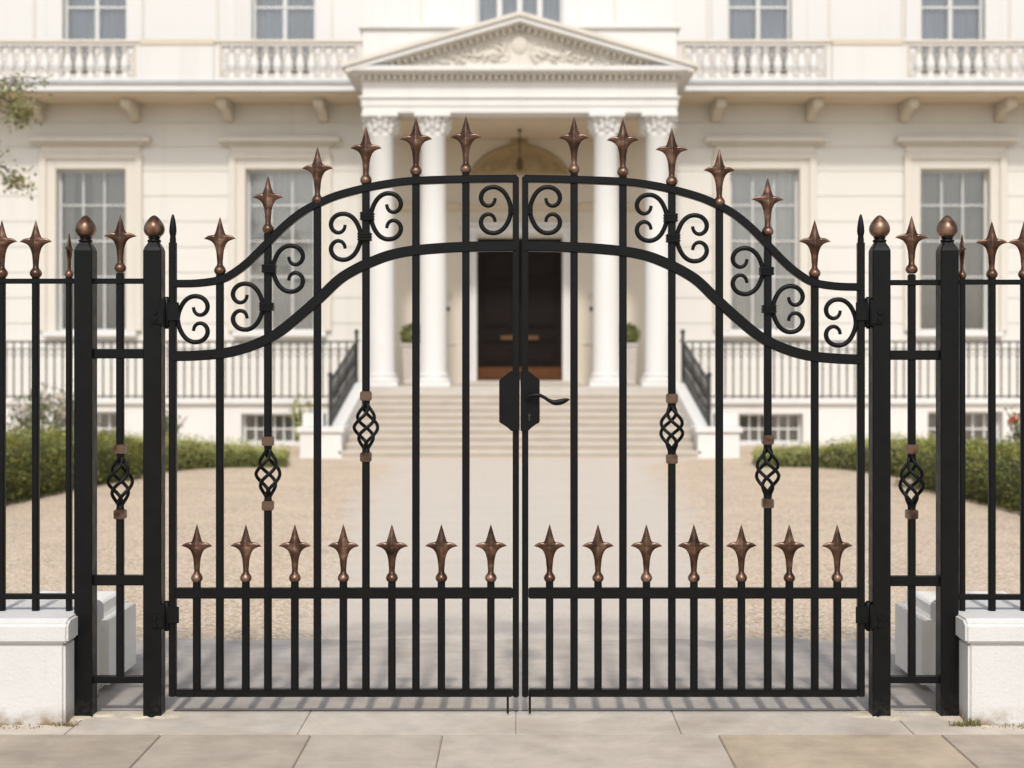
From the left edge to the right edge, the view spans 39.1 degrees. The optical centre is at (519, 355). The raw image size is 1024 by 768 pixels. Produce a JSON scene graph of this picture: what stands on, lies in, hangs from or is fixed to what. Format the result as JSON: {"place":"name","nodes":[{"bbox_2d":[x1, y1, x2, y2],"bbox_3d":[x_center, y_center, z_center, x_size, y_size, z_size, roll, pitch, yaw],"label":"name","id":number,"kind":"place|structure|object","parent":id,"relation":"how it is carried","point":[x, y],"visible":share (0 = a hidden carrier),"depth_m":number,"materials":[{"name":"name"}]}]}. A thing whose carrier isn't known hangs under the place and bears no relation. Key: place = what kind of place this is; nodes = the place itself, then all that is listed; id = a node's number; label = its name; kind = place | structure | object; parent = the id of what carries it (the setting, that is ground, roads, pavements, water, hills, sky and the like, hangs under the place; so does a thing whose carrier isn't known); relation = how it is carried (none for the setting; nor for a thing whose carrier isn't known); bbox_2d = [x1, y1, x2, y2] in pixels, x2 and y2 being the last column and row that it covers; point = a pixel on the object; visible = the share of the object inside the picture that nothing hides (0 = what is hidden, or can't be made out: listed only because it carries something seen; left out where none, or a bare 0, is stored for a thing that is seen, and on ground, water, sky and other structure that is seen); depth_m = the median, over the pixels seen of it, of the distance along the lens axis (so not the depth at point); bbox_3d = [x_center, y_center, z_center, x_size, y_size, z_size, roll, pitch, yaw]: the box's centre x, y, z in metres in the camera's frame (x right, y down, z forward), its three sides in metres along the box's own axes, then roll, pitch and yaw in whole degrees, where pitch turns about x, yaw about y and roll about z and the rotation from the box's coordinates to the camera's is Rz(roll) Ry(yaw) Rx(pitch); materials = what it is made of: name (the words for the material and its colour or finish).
{"place":"outdoors","nodes":[
{"label":"outdoors","id":0,"kind":"place"},
{"bbox_2d":[0,735,1023,767],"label":"pavement","id":1,"kind":"structure","parent":0,"point":[516,751],"depth_m":6.81,"materials":[{"name":"beige stone"}]},
{"bbox_2d":[6,445,1019,640],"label":"gravel","id":2,"kind":"structure","parent":0,"point":[292,497],"depth_m":15.27,"materials":[{"name":"beige gravel"}]},
{"bbox_2d":[6,380,100,442],"bbox_3d":[-8.370,1.147,25.158,1.959,1.466,1.756,0,0,0],"label":"shrub","id":3,"kind":"object","parent":2,"relation":"on","point":[59,410],"visible":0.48,"depth_m":25.00,"materials":[{"name":"green plant"}]},
{"bbox_2d":[6,422,142,504],"bbox_3d":[-6.874,1.347,18.434,1.742,1.133,7.659,0,0,6],"label":"hedge","id":4,"kind":"object","parent":2,"relation":"on","point":[19,466],"visible":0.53,"depth_m":19.45,"materials":[{"name":"green plant"}]},
{"bbox_2d":[142,407,187,445],"bbox_3d":[-6.626,1.392,26.862,0.831,0.975,0.883,0,0,0],"label":"shrub","id":5,"kind":"object","parent":2,"relation":"on","point":[167,424],"visible":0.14,"depth_m":26.83,"materials":[{"name":"green plant"}]},
{"bbox_2d":[99,427,290,474],"bbox_3d":[-5.379,1.524,23.776,3.604,0.788,1.478,0,0,-40],"label":"hedge","id":6,"kind":"object","parent":2,"relation":"on","point":[197,455],"visible":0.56,"depth_m":23.94,"materials":[{"name":"green plant"}]},
{"bbox_2d":[289,393,312,442],"bbox_3d":[-4.113,1.270,27.624,0.686,1.214,0.675,0,0,0],"label":"shrub","id":7,"kind":"object","parent":2,"relation":"on","point":[297,418],"visible":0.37,"depth_m":27.64,"materials":[{"name":"green plant"}]},
{"bbox_2d":[296,382,742,457],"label":"entrance steps","id":8,"kind":"structure","parent":2,"relation":"on","point":[491,435],"depth_m":27.20,"materials":[{"name":"stone"}]},
{"bbox_2d":[328,329,359,425],"bbox_3d":[-3.377,0.435,27.946,0.109,1.920,2.760,0,0,5],"label":"stair railing","id":9,"kind":"object","parent":8,"relation":"on","point":[348,378],"visible":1,"depth_m":27.74,"materials":[{"name":"metal"}]},
{"bbox_2d":[680,329,711,425],"bbox_3d":[3.377,0.435,27.946,0.109,1.920,2.760,0,0,-5],"label":"stair railing","id":10,"kind":"object","parent":8,"relation":"on","point":[695,369],"visible":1,"depth_m":27.65,"materials":[{"name":"metal"}]},
{"bbox_2d":[751,430,935,478],"bbox_3d":[5.462,1.516,23.431,1.617,0.796,4.139,0,0,-38],"label":"hedge","id":11,"kind":"object","parent":2,"relation":"on","point":[842,455],"visible":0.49,"depth_m":23.82,"materials":[{"name":"green plant"}]},
{"bbox_2d":[892,434,1019,514],"bbox_3d":[6.425,1.446,17.613,1.603,0.940,6.412,0,0,-6],"label":"hedge","id":12,"kind":"object","parent":2,"relation":"on","point":[1007,474],"visible":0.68,"depth_m":18.34,"materials":[{"name":"green plant"}]},
{"bbox_2d":[1004,404,1019,444],"bbox_3d":[7.611,1.235,21.278,0.893,1.286,1.143,0,0,0],"label":"rose bush","id":13,"kind":"object","parent":2,"relation":"on","point":[1014,420],"visible":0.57,"depth_m":21.29,"materials":[{"name":"green plant"}]},
{"bbox_2d":[97,638,935,709],"bbox_3d":[0.000,1.873,8.574,12.600,0.001,1.950,0,0,0],"label":"apron","id":14,"kind":"object","parent":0,"point":[129,696],"visible":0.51,"depth_m":8.42,"materials":[{"name":"grey stone"}]},
{"bbox_2d":[19,591,135,688],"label":"wall","id":15,"kind":"structure","parent":14,"relation":"on","point":[107,643],"depth_m":8.23,"materials":[{"name":"white stone"}]},
{"bbox_2d":[895,591,1007,691],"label":"wall","id":16,"kind":"structure","parent":14,"relation":"on","point":[925,644],"depth_m":8.17,"materials":[{"name":"white stone"}]},
{"bbox_2d":[98,710,935,767],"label":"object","id":17,"kind":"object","parent":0,"point":[516,710],"depth_m":7.64,"materials":[{"name":"grey stone"}]},
{"bbox_2d":[253,458,784,640],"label":"path","id":18,"kind":"structure","parent":0,"point":[491,491],"depth_m":14.58,"materials":[{"name":"beige stone"}]},
{"label":"ground","id":19,"kind":"structure","parent":0,"visible":0},
{"bbox_2d":[0,67,70,200],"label":"tree","id":20,"kind":"object","parent":19,"relation":"on","point":[18,111],"visible":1,"depth_m":19.92,"materials":[{"name":"green plant"}]},
{"bbox_2d":[0,600,103,724],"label":"boundary wall","id":21,"kind":"structure","parent":19,"relation":"on","point":[36,667],"depth_m":7.30,"materials":[{"name":"white stone"}]},
{"bbox_2d":[0,221,73,610],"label":"wall railing","id":22,"kind":"object","parent":21,"relation":"on","point":[35,242],"depth_m":7.53,"materials":[{"name":"black metal"}]},
{"bbox_2d":[0,0,1023,444],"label":"mansion","id":23,"kind":"structure","parent":19,"relation":"on","point":[200,118],"depth_m":32.50,"materials":[{"name":"beige paint"}]},
{"bbox_2d":[58,412,115,442],"bbox_3d":[-9.035,1.515,30.360,1.470,0.880,0.200,0,0,0],"label":"basement window","id":24,"kind":"structure","parent":23,"relation":"in","point":[107,420],"depth_m":30.46,"materials":[{"name":"paint"}]},
{"bbox_2d":[59,170,125,330],"bbox_3d":[-9.663,-2.360,32.805,1.770,3.870,0.210,0,0,0],"label":"window","id":25,"kind":"structure","parent":23,"relation":"in","point":[100,195],"depth_m":32.85,"materials":[{"name":"glass"}]},
{"bbox_2d":[65,0,125,74],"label":"window","id":26,"kind":"structure","parent":23,"relation":"in","point":[84,19],"depth_m":32.87,"materials":[{"name":"glass"}]},
{"bbox_2d":[6,341,353,397],"bbox_3d":[-8.975,0.301,29.990,11.050,1.198,0.045,0,0,0],"label":"terrace railing","id":27,"kind":"object","parent":23,"relation":"on","point":[184,368],"visible":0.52,"depth_m":29.98,"materials":[{"name":"metal"}]},
{"bbox_2d":[244,414,301,443],"bbox_3d":[-5.150,1.535,30.360,1.400,0.840,0.200,0,0,0],"label":"basement window","id":28,"kind":"structure","parent":23,"relation":"in","point":[283,431],"depth_m":30.46,"materials":[{"name":"glass"}]},
{"bbox_2d":[247,170,314,330],"bbox_3d":[-5.395,-2.360,32.792,1.570,3.670,0.184,0,0,0],"label":"window","id":29,"kind":"structure","parent":23,"relation":"in","point":[296,187],"depth_m":32.84,"materials":[{"name":"glass"}]},
{"bbox_2d":[253,0,314,74],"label":"window","id":30,"kind":"structure","parent":23,"relation":"in","point":[272,19],"depth_m":32.87,"materials":[{"name":"glass"}]},
{"bbox_2d":[399,323,411,384],"bbox_3d":[-2.330,-0.047,31.497,0.630,1.370,0.622,0,0,-16],"label":"planter","id":31,"kind":"object","parent":23,"relation":"on","point":[406,345],"visible":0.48,"depth_m":31.30,"materials":[{"name":"stone"}]},
{"bbox_2d":[477,252,512,380],"bbox_3d":[-0.484,-0.965,32.635,0.956,3.080,0.130,0,0,0],"label":"door","id":32,"kind":"structure","parent":23,"relation":"in","point":[494,269],"depth_m":32.61,"materials":[{"name":"brown wood"}]},
{"bbox_2d":[516,129,522,170],"bbox_3d":[0.000,-4.428,31.100,0.139,0.907,0.139,0,0,22],"label":"hanging lantern","id":33,"kind":"object","parent":23,"relation":"hanging from","point":[519,164],"visible":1,"depth_m":31.07,"materials":[{"name":"metal"}]},
{"bbox_2d":[477,0,562,22],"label":"window","id":34,"kind":"structure","parent":23,"relation":"in","point":[486,9],"depth_m":32.87,"materials":[{"name":"glass"}]},
{"bbox_2d":[520,245,561,380],"bbox_3d":[0.484,-0.965,32.635,0.956,3.080,0.130,0,0,0],"label":"door","id":35,"kind":"structure","parent":23,"relation":"in","point":[544,268],"depth_m":32.61,"materials":[{"name":"brown wood"}]},
{"bbox_2d":[627,322,640,384],"bbox_3d":[2.334,-0.056,31.512,0.642,1.387,0.636,0,0,0],"label":"planter","id":36,"kind":"object","parent":23,"relation":"on","point":[632,345],"visible":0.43,"depth_m":31.30,"materials":[{"name":"stone"}]},
{"bbox_2d":[728,0,789,74],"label":"window","id":37,"kind":"structure","parent":23,"relation":"in","point":[747,19],"depth_m":32.87,"materials":[{"name":"glass"}]},
{"bbox_2d":[730,170,797,330],"bbox_3d":[5.525,-2.360,32.791,1.570,3.670,0.182,0,0,0],"label":"window","id":38,"kind":"structure","parent":23,"relation":"in","point":[745,185],"depth_m":32.85,"materials":[{"name":"glass"}]},
{"bbox_2d":[739,414,800,443],"bbox_3d":[5.230,1.535,30.360,1.440,0.840,0.200,0,0,0],"label":"basement window","id":39,"kind":"structure","parent":23,"relation":"in","point":[785,427],"depth_m":30.46,"materials":[{"name":"glass"}]},
{"bbox_2d":[685,341,1019,397],"bbox_3d":[8.975,0.301,29.990,11.050,1.198,0.045,0,0,0],"label":"terrace railing","id":40,"kind":"object","parent":23,"relation":"on","point":[854,351],"visible":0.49,"depth_m":29.98,"materials":[{"name":"metal"}]},
{"bbox_2d":[921,0,981,74],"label":"window","id":41,"kind":"structure","parent":23,"relation":"in","point":[940,19],"depth_m":32.87,"materials":[{"name":"glass"}]},
{"bbox_2d":[920,170,986,330],"bbox_3d":[9.815,-2.360,32.792,1.570,3.670,0.183,0,0,0],"label":"window","id":42,"kind":"structure","parent":23,"relation":"in","point":[961,195],"depth_m":32.84,"materials":[{"name":"glass"}]},
{"bbox_2d":[928,412,998,443],"bbox_3d":[9.280,1.515,30.360,1.660,0.880,0.200,0,0,0],"label":"basement window","id":43,"kind":"structure","parent":23,"relation":"in","point":[976,423],"depth_m":30.46,"materials":[{"name":"paint"}]},
{"bbox_2d":[0,711,1023,735],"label":"threshold","id":44,"kind":"object","parent":19,"relation":"on","point":[442,723],"visible":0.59,"depth_m":7.31,"materials":[{"name":"grey stone"}]},
{"bbox_2d":[0,724,48,728],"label":"moss","id":45,"kind":"object","parent":44,"relation":"on","point":[16,726],"visible":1,"depth_m":7.25,"materials":[{"name":"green plant"}]},
{"bbox_2d":[50,720,78,726],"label":"weed","id":46,"kind":"object","parent":44,"relation":"on","point":[68,724],"visible":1,"depth_m":7.28,"materials":[{"name":"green plant"}]},
{"bbox_2d":[70,710,118,720],"bbox_3d":[-2.243,1.870,7.502,0.310,0.009,0.259,0,0,0],"label":"mortar patch","id":47,"kind":"object","parent":44,"relation":"on","point":[98,714],"visible":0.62,"depth_m":7.47,"materials":[{"name":"beige concrete"}]},
{"bbox_2d":[74,215,96,716],"bbox_3d":[-2.259,0.573,7.500,0.108,2.604,0.108,0,0,0],"label":"gate post","id":48,"kind":"object","parent":47,"relation":"on","point":[85,467],"visible":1,"depth_m":7.45,"materials":[{"name":"black metal"}]},
{"bbox_2d":[121,709,184,718],"bbox_3d":[-1.921,1.870,7.503,0.300,0.009,0.261,0,0,-32],"label":"mortar patch","id":49,"kind":"object","parent":44,"relation":"on","point":[167,714],"visible":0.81,"depth_m":7.46,"materials":[{"name":"beige concrete"}]},
{"bbox_2d":[143,215,164,716],"bbox_3d":[-1.902,0.573,7.500,0.108,2.604,0.108,0,0,0],"label":"gate post","id":50,"kind":"object","parent":49,"relation":"on","point":[154,479],"visible":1,"depth_m":7.45,"materials":[{"name":"black metal"}]},
{"bbox_2d":[93,215,142,682],"bbox_3d":[-2.084,0.486,7.500,0.278,2.436,0.139,0,0,0],"label":"side panel","id":51,"kind":"object","parent":50,"relation":"attached to","point":[120,237],"visible":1,"depth_m":7.49,"materials":[{"name":"black metal"}]},
{"bbox_2d":[151,116,519,712],"bbox_3d":[-0.953,0.308,7.500,1.905,3.110,0.139,0,0,0],"label":"gate leaf","id":52,"kind":"object","parent":50,"relation":"attached to","point":[167,314],"visible":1,"depth_m":7.49,"materials":[{"name":"black metal"}]},
{"bbox_2d":[840,710,905,720],"bbox_3d":[1.836,1.870,7.514,0.338,0.009,0.254,0,0,0],"label":"mortar patch","id":53,"kind":"object","parent":44,"relation":"on","point":[895,716],"visible":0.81,"depth_m":7.46,"materials":[{"name":"beige concrete"}]},
{"bbox_2d":[868,215,890,716],"bbox_3d":[1.873,0.573,7.500,0.108,2.604,0.108,0,0,0],"label":"gate post","id":54,"kind":"object","parent":53,"relation":"on","point":[879,482],"visible":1,"depth_m":7.45,"materials":[{"name":"black metal"}]},
{"bbox_2d":[520,117,883,712],"bbox_3d":[0.943,0.309,7.489,1.877,3.108,0.150,0,0,0],"label":"gate leaf","id":55,"kind":"object","parent":54,"relation":"attached to","point":[867,314],"visible":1,"depth_m":7.49,"materials":[{"name":"black metal"}]},
{"bbox_2d":[891,216,938,682],"bbox_3d":[2.054,0.489,7.500,0.272,2.429,0.129,0,0,0],"label":"side panel","id":56,"kind":"object","parent":54,"relation":"attached to","point":[911,238],"visible":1,"depth_m":7.49,"materials":[{"name":"black metal"}]},
{"bbox_2d":[913,711,962,720],"bbox_3d":[2.218,1.870,7.492,0.336,0.009,0.244,0,0,0],"label":"mortar patch","id":57,"kind":"object","parent":44,"relation":"on","point":[935,714],"visible":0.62,"depth_m":7.45,"materials":[{"name":"beige concrete"}]},
{"bbox_2d":[936,215,958,715],"bbox_3d":[2.225,0.573,7.500,0.108,2.604,0.108,0,0,0],"label":"gate post","id":58,"kind":"object","parent":57,"relation":"on","point":[947,468],"visible":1,"depth_m":7.45,"materials":[{"name":"black metal"}]},
{"bbox_2d":[948,717,981,726],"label":"weed","id":59,"kind":"object","parent":44,"relation":"on","point":[966,724],"visible":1,"depth_m":7.28,"materials":[{"name":"green plant"}]},
{"bbox_2d":[990,723,1023,728],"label":"moss","id":60,"kind":"object","parent":44,"relation":"on","point":[1019,726],"visible":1,"depth_m":7.27,"materials":[{"name":"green plant"}]},
{"bbox_2d":[930,600,1023,724],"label":"boundary wall","id":61,"kind":"structure","parent":19,"relation":"on","point":[991,666],"depth_m":7.30,"materials":[{"name":"white stone"}]},
{"bbox_2d":[958,222,1023,610],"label":"wall railing","id":62,"kind":"object","parent":61,"relation":"on","point":[991,243],"depth_m":7.53,"materials":[{"name":"black metal"}]}
]}

